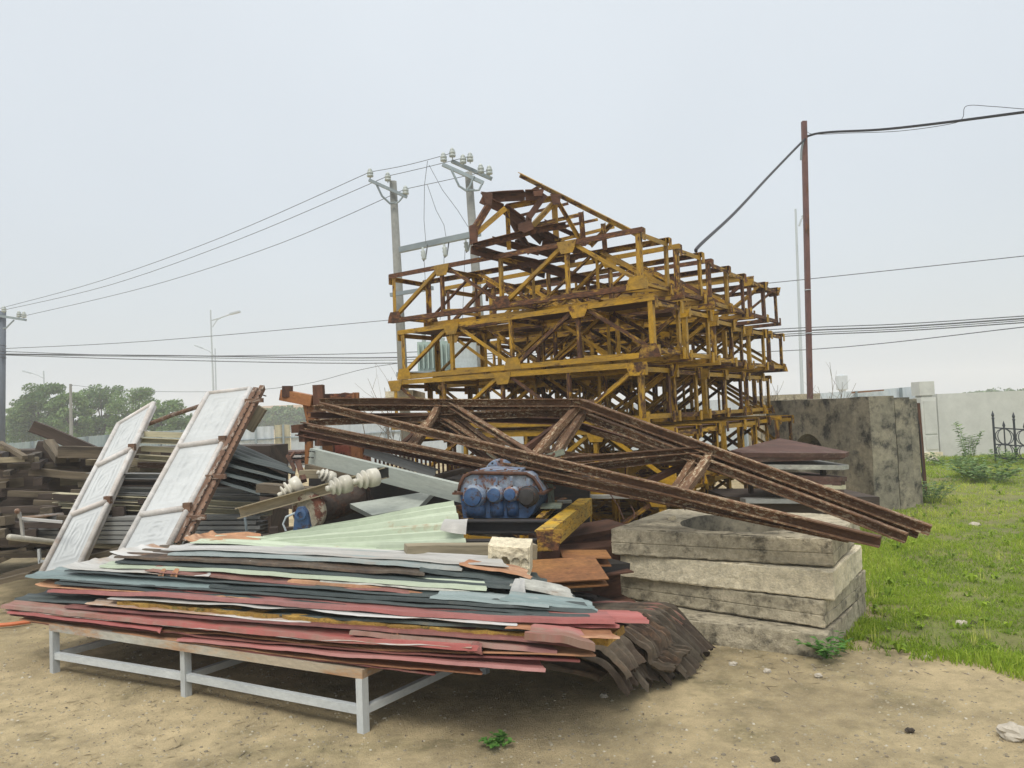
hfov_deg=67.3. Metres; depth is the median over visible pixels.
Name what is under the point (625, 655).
roofing sheet
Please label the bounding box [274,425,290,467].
metal fence
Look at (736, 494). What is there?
timber crib
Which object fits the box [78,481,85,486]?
timber
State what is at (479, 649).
metal flap
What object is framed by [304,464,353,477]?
timber
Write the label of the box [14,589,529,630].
roofing sheet
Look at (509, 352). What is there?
overhead wire
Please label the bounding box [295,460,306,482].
stanchion
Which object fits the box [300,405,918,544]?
roof truss
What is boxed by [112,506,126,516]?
timber
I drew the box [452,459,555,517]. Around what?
gearbox
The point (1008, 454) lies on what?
weed
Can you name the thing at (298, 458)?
roof panel
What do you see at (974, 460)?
bush
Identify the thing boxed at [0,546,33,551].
plank
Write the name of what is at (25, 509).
timber
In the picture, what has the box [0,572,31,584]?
plank
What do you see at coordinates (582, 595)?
steel channel
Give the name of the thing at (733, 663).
stone
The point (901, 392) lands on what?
metal fence
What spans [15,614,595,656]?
roofing sheet
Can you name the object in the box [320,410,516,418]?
angle bar
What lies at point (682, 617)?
roofing sheet
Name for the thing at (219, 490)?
purlin
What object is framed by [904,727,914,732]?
clod
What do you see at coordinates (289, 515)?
pipe loop
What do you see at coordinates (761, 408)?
lattice section
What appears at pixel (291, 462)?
rusty bracket
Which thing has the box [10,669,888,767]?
rust flakes
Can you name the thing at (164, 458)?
purlin
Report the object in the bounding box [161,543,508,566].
roofing sheet
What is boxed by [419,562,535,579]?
roofing sheet
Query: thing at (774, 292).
lattice section
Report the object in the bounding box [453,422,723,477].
lattice section
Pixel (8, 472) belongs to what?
timber
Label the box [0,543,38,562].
plank
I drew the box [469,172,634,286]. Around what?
bent section
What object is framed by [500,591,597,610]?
roofing sheet
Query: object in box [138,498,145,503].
timber
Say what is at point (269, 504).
insulator rack
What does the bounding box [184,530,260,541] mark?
roofing sheet
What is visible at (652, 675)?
roofing sheet
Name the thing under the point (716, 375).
lattice section
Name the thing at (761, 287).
lattice section
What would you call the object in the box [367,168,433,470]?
utility pole
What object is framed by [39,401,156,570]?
door panel
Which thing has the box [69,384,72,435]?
roadside post
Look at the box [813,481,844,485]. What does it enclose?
form board
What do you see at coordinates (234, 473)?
roofing sheet
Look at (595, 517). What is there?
lattice section
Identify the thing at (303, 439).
steel stub
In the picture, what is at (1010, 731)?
stone
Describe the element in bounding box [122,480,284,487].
purlin
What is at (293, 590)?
roofing sheet
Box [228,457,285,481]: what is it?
roofing sheet
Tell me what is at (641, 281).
lattice section
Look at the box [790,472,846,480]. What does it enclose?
form board
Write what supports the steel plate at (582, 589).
on the steel channel at (582, 595)
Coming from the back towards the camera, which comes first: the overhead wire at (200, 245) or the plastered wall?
the overhead wire at (200, 245)
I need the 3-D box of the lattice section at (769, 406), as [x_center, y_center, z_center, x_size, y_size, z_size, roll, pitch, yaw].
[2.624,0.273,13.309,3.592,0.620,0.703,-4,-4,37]
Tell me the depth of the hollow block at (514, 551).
4.40 m
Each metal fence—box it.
[6,435,109,448]
[140,430,183,445]
[239,426,274,443]
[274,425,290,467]
[291,399,748,467]
[820,387,914,398]
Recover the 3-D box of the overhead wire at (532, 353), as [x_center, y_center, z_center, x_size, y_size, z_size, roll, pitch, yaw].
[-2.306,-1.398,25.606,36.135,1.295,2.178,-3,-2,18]
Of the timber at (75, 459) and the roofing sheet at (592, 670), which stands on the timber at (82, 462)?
the timber at (75, 459)
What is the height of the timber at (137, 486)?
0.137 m
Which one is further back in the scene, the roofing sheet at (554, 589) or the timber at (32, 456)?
the timber at (32, 456)
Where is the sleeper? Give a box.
[495,506,634,537]
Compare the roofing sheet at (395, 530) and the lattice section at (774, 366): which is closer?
the roofing sheet at (395, 530)
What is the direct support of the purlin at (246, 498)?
on the purlin at (137, 507)
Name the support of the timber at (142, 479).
on the timber at (81, 483)
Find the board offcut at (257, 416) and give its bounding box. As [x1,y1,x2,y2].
[246,405,266,431]
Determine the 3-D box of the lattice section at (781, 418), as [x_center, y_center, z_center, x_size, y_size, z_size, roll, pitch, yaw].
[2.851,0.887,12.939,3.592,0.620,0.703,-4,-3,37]
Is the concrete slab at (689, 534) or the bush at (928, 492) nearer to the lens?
the concrete slab at (689, 534)
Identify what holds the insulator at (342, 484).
attached to the insulator rack at (269, 504)
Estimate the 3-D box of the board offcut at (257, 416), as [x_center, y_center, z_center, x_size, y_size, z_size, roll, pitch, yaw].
[-2.498,0.339,7.496,0.213,0.262,0.060,-2,-2,0]
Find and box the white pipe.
[6,534,120,548]
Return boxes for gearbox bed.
[455,498,591,551]
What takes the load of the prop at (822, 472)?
on the timber crib
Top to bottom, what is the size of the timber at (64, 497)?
0.102 m
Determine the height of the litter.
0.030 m
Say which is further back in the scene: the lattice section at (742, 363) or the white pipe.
the lattice section at (742, 363)
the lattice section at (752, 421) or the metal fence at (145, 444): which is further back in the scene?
the metal fence at (145, 444)
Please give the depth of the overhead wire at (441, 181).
20.68 m
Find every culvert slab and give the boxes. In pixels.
[765,396,899,510]
[817,397,915,509]
[909,399,922,504]
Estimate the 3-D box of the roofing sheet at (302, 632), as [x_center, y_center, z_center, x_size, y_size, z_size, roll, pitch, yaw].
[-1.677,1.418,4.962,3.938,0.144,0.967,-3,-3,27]
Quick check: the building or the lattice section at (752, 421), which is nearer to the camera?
the lattice section at (752, 421)
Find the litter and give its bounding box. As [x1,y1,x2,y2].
[0,619,1008,767]
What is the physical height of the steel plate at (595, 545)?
0.124 m
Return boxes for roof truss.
[295,412,682,505]
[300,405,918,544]
[306,408,908,543]
[316,398,931,547]
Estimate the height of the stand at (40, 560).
0.203 m
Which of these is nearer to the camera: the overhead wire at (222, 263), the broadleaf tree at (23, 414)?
the overhead wire at (222, 263)
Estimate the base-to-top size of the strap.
0.182 m
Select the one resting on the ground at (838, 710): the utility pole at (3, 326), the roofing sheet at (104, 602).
the utility pole at (3, 326)
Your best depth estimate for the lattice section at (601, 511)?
10.24 m
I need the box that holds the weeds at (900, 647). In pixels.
[855,485,1023,655]
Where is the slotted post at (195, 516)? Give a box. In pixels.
[174,385,265,543]
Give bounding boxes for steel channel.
[363,449,439,475]
[560,550,610,566]
[571,591,596,598]
[575,569,635,601]
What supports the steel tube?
attached to the door panel at (80, 530)
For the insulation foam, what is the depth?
4.26 m
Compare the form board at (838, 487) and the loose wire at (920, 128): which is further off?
the loose wire at (920, 128)
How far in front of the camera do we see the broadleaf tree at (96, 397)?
63.40 m
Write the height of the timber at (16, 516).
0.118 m
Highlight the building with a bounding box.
[262,405,302,431]
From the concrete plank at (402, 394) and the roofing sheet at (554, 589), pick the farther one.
the concrete plank at (402, 394)
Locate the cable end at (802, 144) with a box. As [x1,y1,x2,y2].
[800,142,803,159]
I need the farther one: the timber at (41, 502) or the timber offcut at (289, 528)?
the timber at (41, 502)
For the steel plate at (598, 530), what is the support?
on the steel plate at (595, 545)
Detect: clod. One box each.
[770,755,780,762]
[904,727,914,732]
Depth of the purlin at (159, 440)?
7.88 m
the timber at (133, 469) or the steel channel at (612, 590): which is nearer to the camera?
the steel channel at (612, 590)
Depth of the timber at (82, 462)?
8.22 m
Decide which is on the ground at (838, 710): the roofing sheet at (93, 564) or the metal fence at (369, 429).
the metal fence at (369, 429)
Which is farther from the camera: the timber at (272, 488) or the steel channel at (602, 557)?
the timber at (272, 488)
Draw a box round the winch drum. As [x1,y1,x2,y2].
[292,486,371,529]
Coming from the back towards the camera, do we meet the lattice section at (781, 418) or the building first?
the building
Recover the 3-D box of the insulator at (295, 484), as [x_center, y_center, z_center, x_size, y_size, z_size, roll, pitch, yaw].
[-1.732,0.808,6.018,0.209,0.174,0.141,-1,-3,-25]
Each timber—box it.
[0,441,27,459]
[0,451,8,456]
[0,457,38,462]
[0,462,53,469]
[0,477,23,487]
[0,481,8,487]
[0,488,47,497]
[0,505,61,513]
[0,508,62,517]
[0,515,14,525]
[0,521,64,527]
[0,528,10,537]
[0,540,100,550]
[0,547,115,557]
[3,469,18,476]
[7,463,81,469]
[7,490,56,496]
[25,451,42,461]
[25,528,37,536]
[28,421,97,446]
[28,468,89,479]
[31,459,48,469]
[33,476,51,485]
[33,500,68,505]
[35,441,47,453]
[38,493,52,498]
[40,507,53,513]
[43,439,65,463]
[53,459,92,466]
[53,493,122,501]
[56,515,109,520]
[58,446,150,458]
[60,471,139,485]
[70,458,85,461]
[70,489,80,492]
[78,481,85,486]
[86,458,163,465]
[109,511,138,514]
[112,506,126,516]
[118,486,152,493]
[124,471,160,479]
[127,465,139,472]
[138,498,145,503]
[140,468,162,472]
[150,452,160,454]
[256,483,313,493]
[260,495,291,508]
[299,469,333,478]
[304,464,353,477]
[404,542,537,559]
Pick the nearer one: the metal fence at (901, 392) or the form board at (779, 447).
the form board at (779, 447)
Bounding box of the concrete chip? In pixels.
[668,515,676,519]
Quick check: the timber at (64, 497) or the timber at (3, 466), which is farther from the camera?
the timber at (3, 466)
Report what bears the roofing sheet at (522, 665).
on the roofing sheet
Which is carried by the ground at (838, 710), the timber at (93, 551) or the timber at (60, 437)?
the timber at (93, 551)
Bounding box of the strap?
[244,517,247,531]
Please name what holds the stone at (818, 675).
on the ground at (838, 710)
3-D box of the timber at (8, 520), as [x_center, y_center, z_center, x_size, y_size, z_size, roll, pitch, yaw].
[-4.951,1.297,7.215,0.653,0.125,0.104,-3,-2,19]
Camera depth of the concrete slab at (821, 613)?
5.31 m
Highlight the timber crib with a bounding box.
[705,488,879,513]
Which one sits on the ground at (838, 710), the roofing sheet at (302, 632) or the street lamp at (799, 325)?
the street lamp at (799, 325)
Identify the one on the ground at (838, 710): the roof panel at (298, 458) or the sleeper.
the sleeper
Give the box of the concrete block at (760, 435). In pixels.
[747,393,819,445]
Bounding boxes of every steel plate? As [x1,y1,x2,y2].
[350,493,433,516]
[528,519,624,543]
[537,540,619,560]
[570,587,591,590]
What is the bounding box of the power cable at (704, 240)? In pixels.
[694,111,1023,252]
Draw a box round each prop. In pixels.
[748,484,753,493]
[820,470,825,474]
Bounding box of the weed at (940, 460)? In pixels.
[920,451,989,464]
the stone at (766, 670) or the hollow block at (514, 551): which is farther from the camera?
the stone at (766, 670)
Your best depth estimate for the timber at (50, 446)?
8.10 m
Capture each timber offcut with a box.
[269,526,278,534]
[285,526,292,531]
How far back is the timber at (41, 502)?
7.52 m
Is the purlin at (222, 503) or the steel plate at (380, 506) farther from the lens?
the purlin at (222, 503)
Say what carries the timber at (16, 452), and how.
on the timber at (32, 456)
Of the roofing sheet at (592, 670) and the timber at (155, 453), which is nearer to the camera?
the roofing sheet at (592, 670)
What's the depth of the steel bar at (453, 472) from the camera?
6.66 m
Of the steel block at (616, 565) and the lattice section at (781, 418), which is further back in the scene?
the lattice section at (781, 418)
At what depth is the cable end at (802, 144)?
14.36 m
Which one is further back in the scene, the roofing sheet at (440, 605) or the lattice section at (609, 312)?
the lattice section at (609, 312)
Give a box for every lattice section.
[388,227,675,326]
[388,361,675,429]
[397,294,688,379]
[415,424,707,484]
[435,365,702,427]
[445,243,708,327]
[446,304,714,366]
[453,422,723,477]
[464,487,696,538]
[482,368,729,418]
[485,258,734,331]
[490,315,737,368]
[514,271,750,338]
[517,371,746,417]
[523,419,746,468]
[532,325,748,369]
[545,326,768,371]
[546,372,768,414]
[548,418,759,462]
[552,416,771,453]
[568,276,768,338]
[572,375,774,413]
[581,415,793,452]
[584,331,787,373]
[592,476,733,519]
[592,479,708,522]
[593,480,747,507]
[594,287,780,339]
[594,480,743,502]
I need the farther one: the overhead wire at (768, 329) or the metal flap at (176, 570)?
the overhead wire at (768, 329)
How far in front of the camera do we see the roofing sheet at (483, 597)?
3.96 m
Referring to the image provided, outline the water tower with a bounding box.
[836,374,847,391]
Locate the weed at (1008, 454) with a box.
[982,447,1023,463]
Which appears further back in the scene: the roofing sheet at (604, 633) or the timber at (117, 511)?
the timber at (117, 511)
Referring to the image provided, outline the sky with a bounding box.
[0,0,1023,432]
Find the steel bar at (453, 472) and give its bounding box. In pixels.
[433,458,496,478]
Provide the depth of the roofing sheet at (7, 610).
4.41 m
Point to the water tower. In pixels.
(840, 379)
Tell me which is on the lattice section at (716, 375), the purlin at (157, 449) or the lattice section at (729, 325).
the lattice section at (729, 325)
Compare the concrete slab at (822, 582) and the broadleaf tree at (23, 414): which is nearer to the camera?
the concrete slab at (822, 582)
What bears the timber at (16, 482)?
on the timber at (4, 484)
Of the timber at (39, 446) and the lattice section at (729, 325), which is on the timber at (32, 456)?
the timber at (39, 446)
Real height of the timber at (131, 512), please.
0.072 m
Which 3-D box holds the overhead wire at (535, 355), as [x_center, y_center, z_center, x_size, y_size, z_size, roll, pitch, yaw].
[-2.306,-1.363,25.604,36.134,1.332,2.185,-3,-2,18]
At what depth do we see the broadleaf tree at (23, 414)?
61.21 m
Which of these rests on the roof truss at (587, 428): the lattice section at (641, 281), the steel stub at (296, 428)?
the steel stub at (296, 428)
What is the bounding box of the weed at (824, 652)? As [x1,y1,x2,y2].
[794,630,853,659]
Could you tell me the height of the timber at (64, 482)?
0.102 m
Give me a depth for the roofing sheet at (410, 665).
4.14 m
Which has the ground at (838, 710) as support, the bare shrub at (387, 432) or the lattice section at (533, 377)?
the bare shrub at (387, 432)
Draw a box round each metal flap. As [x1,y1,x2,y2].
[171,568,178,576]
[440,519,467,534]
[467,641,482,654]
[510,578,525,592]
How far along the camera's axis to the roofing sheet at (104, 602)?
4.72 m
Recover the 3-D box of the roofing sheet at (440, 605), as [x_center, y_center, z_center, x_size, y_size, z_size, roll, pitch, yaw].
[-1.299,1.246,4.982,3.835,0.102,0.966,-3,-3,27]
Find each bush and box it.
[922,476,962,502]
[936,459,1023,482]
[948,455,985,476]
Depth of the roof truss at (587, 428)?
6.82 m
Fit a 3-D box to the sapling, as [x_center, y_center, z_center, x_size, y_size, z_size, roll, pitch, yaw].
[10.775,1.388,18.116,0.703,1.013,0.633,-2,-2,0]
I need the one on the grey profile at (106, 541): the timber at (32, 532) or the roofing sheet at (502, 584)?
the timber at (32, 532)
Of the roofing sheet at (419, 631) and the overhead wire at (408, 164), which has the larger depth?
the overhead wire at (408, 164)
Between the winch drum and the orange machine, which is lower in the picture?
the winch drum
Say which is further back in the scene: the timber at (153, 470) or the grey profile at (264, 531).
the timber at (153, 470)
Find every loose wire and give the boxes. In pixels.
[806,105,1021,134]
[918,420,923,488]
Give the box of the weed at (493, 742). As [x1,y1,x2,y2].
[478,729,514,748]
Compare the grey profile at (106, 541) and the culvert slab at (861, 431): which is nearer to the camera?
the grey profile at (106, 541)
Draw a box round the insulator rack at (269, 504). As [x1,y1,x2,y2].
[235,467,388,518]
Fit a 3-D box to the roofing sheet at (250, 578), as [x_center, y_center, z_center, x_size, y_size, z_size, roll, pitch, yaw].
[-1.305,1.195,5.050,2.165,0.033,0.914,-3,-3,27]
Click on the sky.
(134, 134)
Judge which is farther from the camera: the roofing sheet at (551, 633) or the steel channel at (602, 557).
the steel channel at (602, 557)
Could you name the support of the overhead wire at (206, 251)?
attached to the utility pole at (393, 203)
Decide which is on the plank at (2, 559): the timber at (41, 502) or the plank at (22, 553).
the plank at (22, 553)
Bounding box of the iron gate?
[991,411,1023,460]
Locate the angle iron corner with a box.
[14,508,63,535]
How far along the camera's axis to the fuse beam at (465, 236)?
20.36 m
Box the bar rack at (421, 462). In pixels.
[374,455,579,475]
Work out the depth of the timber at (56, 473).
7.95 m
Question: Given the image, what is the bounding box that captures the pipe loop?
[282,512,294,530]
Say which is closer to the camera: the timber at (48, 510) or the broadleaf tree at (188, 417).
the timber at (48, 510)
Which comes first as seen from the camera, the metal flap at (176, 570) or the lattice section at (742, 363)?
the metal flap at (176, 570)
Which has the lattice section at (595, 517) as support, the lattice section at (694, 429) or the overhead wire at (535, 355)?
the lattice section at (694, 429)
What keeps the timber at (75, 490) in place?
on the timber
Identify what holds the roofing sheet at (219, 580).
on the roofing sheet at (58, 573)
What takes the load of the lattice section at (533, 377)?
on the lattice section at (694, 429)
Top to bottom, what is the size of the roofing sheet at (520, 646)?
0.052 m
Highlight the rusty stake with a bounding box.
[917,403,926,494]
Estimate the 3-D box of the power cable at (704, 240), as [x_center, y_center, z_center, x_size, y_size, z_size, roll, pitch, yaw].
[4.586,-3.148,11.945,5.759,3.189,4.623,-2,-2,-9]
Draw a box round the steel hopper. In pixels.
[309,474,589,534]
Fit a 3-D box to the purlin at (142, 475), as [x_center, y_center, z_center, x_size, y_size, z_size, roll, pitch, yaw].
[-3.123,0.881,7.332,2.079,0.124,0.090,-3,-2,11]
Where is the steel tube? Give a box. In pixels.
[149,404,198,425]
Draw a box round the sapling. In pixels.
[953,421,985,462]
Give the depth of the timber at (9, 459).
8.00 m
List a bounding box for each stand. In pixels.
[37,549,43,570]
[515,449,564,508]
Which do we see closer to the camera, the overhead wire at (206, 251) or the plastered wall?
the plastered wall
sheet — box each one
[0,600,478,650]
[4,609,471,647]
[7,610,163,633]
[10,614,579,662]
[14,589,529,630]
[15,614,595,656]
[19,617,482,674]
[25,567,212,587]
[30,622,435,675]
[35,579,245,597]
[47,585,614,623]
[54,581,589,616]
[59,579,548,613]
[62,555,210,576]
[64,603,581,648]
[65,569,499,599]
[85,596,308,622]
[99,561,486,590]
[107,596,517,625]
[110,543,250,560]
[114,544,424,575]
[115,543,541,592]
[145,565,409,593]
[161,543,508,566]
[168,548,461,570]
[176,635,545,671]
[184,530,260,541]
[190,535,379,549]
[209,572,596,612]
[220,477,259,495]
[224,467,271,483]
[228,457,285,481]
[233,444,294,474]
[234,500,465,549]
[287,578,421,592]
[320,580,468,590]
[349,629,557,652]
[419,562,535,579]
[430,591,548,607]
[459,559,531,578]
[479,657,609,682]
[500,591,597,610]
[505,622,619,638]
[510,578,573,597]
[524,623,594,651]
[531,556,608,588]
[540,650,648,696]
[553,623,619,627]
[591,601,685,624]
[592,601,690,632]
[593,604,679,685]
[595,635,646,679]
[598,610,648,623]
[614,602,715,679]
[623,612,691,672]
[632,662,659,692]
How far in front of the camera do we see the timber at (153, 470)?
8.12 m
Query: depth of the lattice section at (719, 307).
10.16 m
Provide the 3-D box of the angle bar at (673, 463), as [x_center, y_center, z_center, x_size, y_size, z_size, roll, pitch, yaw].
[0.964,0.600,6.154,1.250,0.177,0.062,-3,-2,18]
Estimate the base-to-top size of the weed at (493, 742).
0.064 m
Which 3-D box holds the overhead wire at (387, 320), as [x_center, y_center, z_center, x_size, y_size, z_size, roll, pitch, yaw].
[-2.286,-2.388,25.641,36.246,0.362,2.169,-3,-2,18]
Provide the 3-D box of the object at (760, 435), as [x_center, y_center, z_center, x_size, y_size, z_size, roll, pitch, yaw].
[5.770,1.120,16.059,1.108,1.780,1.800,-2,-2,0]
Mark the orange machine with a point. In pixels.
(290, 395)
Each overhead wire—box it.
[5,256,1022,348]
[5,316,1023,355]
[5,318,1023,357]
[5,320,1023,360]
[6,173,366,306]
[6,177,384,309]
[8,322,1023,363]
[26,190,401,315]
[75,327,1023,391]
[373,153,449,171]
[390,159,457,175]
[407,171,485,188]
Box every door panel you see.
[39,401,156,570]
[116,386,252,554]
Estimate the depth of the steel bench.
4.44 m
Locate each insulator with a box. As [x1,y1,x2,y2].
[277,476,304,495]
[316,469,336,482]
[325,474,353,494]
[352,468,380,488]
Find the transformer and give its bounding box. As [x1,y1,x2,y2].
[396,334,477,376]
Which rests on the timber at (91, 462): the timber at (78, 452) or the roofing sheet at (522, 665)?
the timber at (78, 452)
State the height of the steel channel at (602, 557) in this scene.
0.073 m
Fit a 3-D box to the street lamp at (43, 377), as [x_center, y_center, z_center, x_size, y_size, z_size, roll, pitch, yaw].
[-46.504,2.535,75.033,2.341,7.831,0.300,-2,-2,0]
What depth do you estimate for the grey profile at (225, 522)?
6.85 m
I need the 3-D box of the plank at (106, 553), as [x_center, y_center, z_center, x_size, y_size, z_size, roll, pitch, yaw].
[-3.650,1.523,6.900,0.418,0.122,0.092,-2,-2,-14]
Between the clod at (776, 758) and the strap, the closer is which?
the clod at (776, 758)
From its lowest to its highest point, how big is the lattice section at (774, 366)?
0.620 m
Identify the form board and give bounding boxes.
[731,438,848,457]
[740,497,799,503]
[747,457,843,461]
[760,460,848,469]
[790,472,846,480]
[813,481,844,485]
[824,485,845,488]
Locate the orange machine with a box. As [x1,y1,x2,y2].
[279,385,370,463]
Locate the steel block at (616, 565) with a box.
[602,559,629,572]
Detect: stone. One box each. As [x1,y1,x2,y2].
[600,693,607,697]
[729,661,737,665]
[763,668,770,672]
[814,673,822,677]
[956,620,967,624]
[968,522,980,525]
[996,721,1023,742]
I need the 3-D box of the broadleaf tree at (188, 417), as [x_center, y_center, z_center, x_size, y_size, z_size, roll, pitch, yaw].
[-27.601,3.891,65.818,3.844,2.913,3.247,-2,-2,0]
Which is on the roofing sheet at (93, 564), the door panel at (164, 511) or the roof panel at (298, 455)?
the door panel at (164, 511)
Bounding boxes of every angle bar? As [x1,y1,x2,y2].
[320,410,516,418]
[411,422,550,452]
[453,421,503,445]
[561,451,686,466]
[569,474,778,510]
[590,429,730,477]
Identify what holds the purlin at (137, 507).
on the timber at (117, 511)
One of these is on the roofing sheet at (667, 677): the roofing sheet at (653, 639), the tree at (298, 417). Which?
the roofing sheet at (653, 639)
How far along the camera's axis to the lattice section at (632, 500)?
12.18 m
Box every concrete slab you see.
[611,509,859,566]
[620,544,862,600]
[620,569,866,627]
[634,593,865,658]
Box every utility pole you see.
[0,306,26,441]
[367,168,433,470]
[440,148,494,458]
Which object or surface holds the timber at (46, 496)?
on the timber at (41, 502)
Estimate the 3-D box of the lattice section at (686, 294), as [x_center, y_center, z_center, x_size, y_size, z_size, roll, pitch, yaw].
[0.672,-1.147,9.887,3.592,0.620,0.703,-4,-3,37]
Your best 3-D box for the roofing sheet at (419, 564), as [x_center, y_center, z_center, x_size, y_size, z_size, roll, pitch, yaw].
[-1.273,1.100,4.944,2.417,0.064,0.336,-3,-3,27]
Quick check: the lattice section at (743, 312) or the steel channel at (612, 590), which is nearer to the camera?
the steel channel at (612, 590)
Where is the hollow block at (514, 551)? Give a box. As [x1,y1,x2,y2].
[488,537,532,574]
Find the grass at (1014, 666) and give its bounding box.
[839,453,1023,680]
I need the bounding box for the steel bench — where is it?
[49,622,489,733]
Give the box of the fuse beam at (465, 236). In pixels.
[399,161,480,317]
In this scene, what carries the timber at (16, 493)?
on the timber at (46, 496)
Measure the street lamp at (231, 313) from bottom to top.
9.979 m
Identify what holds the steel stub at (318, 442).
on the roof truss at (587, 428)
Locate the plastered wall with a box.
[933,391,1023,456]
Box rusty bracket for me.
[286,454,295,477]
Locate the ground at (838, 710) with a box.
[0,432,1023,767]
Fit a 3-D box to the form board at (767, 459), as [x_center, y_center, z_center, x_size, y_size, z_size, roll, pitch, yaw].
[3.273,0.810,8.895,0.890,0.147,1.816,-4,-3,41]
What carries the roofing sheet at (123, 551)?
on the roofing sheet at (336, 566)
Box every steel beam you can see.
[307,448,460,502]
[584,595,614,601]
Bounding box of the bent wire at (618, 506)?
[610,495,623,519]
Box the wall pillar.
[911,381,942,456]
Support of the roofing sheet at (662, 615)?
on the roofing sheet at (667, 677)
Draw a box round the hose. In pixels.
[0,621,30,626]
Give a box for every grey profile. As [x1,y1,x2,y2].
[11,520,267,544]
[23,514,266,521]
[28,524,266,529]
[29,539,193,543]
[35,519,262,524]
[38,529,262,534]
[38,535,125,538]
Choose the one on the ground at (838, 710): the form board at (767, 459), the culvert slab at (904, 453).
the culvert slab at (904, 453)
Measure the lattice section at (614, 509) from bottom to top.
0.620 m
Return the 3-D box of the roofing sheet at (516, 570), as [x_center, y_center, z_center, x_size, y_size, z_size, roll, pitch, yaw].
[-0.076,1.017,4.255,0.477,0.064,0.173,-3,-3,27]
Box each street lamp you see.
[22,370,45,411]
[194,345,216,389]
[210,310,240,390]
[794,209,803,393]
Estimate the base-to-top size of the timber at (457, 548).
0.162 m
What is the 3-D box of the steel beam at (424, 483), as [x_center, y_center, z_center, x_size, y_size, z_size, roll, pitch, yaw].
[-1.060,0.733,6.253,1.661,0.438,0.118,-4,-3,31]
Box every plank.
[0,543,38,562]
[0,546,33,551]
[0,549,49,557]
[0,562,42,577]
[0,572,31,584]
[8,540,35,545]
[88,547,118,559]
[385,390,424,397]
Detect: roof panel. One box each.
[288,449,321,453]
[289,453,304,457]
[292,457,304,461]
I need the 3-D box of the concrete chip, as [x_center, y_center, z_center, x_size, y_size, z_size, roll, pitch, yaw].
[1.279,1.070,6.133,0.066,0.046,0.048,-3,-2,16]
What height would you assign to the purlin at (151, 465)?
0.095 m
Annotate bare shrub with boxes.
[355,364,406,467]
[758,364,854,401]
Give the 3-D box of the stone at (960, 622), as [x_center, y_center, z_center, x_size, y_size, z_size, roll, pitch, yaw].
[3.141,1.679,5.373,0.093,0.056,0.071,-3,-2,22]
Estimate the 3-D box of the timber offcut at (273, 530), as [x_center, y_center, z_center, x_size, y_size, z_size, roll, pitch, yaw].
[-1.815,1.121,5.863,0.060,0.060,0.060,-2,-2,-11]
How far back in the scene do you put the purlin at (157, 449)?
7.89 m
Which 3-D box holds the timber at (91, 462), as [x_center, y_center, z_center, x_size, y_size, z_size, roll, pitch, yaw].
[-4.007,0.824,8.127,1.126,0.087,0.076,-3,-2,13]
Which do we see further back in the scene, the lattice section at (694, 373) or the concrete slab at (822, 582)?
the lattice section at (694, 373)
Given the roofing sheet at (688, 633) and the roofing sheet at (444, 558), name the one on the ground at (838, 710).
the roofing sheet at (688, 633)
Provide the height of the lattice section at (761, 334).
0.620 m
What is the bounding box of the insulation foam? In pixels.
[117,600,624,646]
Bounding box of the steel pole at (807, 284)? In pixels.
[801,121,812,398]
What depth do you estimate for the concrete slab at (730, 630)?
5.08 m
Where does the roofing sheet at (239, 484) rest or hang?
on the purlin at (138, 482)
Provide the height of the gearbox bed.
0.240 m
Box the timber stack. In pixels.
[0,444,288,544]
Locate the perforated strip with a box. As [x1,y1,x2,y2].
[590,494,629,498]
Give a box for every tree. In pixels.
[5,382,72,442]
[5,407,45,442]
[43,391,95,436]
[72,384,133,435]
[102,387,163,434]
[138,398,189,430]
[177,413,192,428]
[257,412,271,426]
[262,405,294,428]
[282,407,305,431]
[963,387,1008,392]
[1003,388,1023,390]
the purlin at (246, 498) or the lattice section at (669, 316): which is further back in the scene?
the lattice section at (669, 316)
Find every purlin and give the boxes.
[52,492,255,507]
[52,501,272,515]
[86,473,287,480]
[115,494,264,501]
[118,486,276,494]
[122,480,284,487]
[135,454,169,461]
[137,462,166,467]
[141,437,178,444]
[141,446,174,452]
[143,431,182,437]
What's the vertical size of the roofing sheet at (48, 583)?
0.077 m
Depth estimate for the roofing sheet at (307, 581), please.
4.46 m
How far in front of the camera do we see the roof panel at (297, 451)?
10.01 m
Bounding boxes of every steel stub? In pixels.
[291,424,309,432]
[299,434,314,441]
[315,438,342,445]

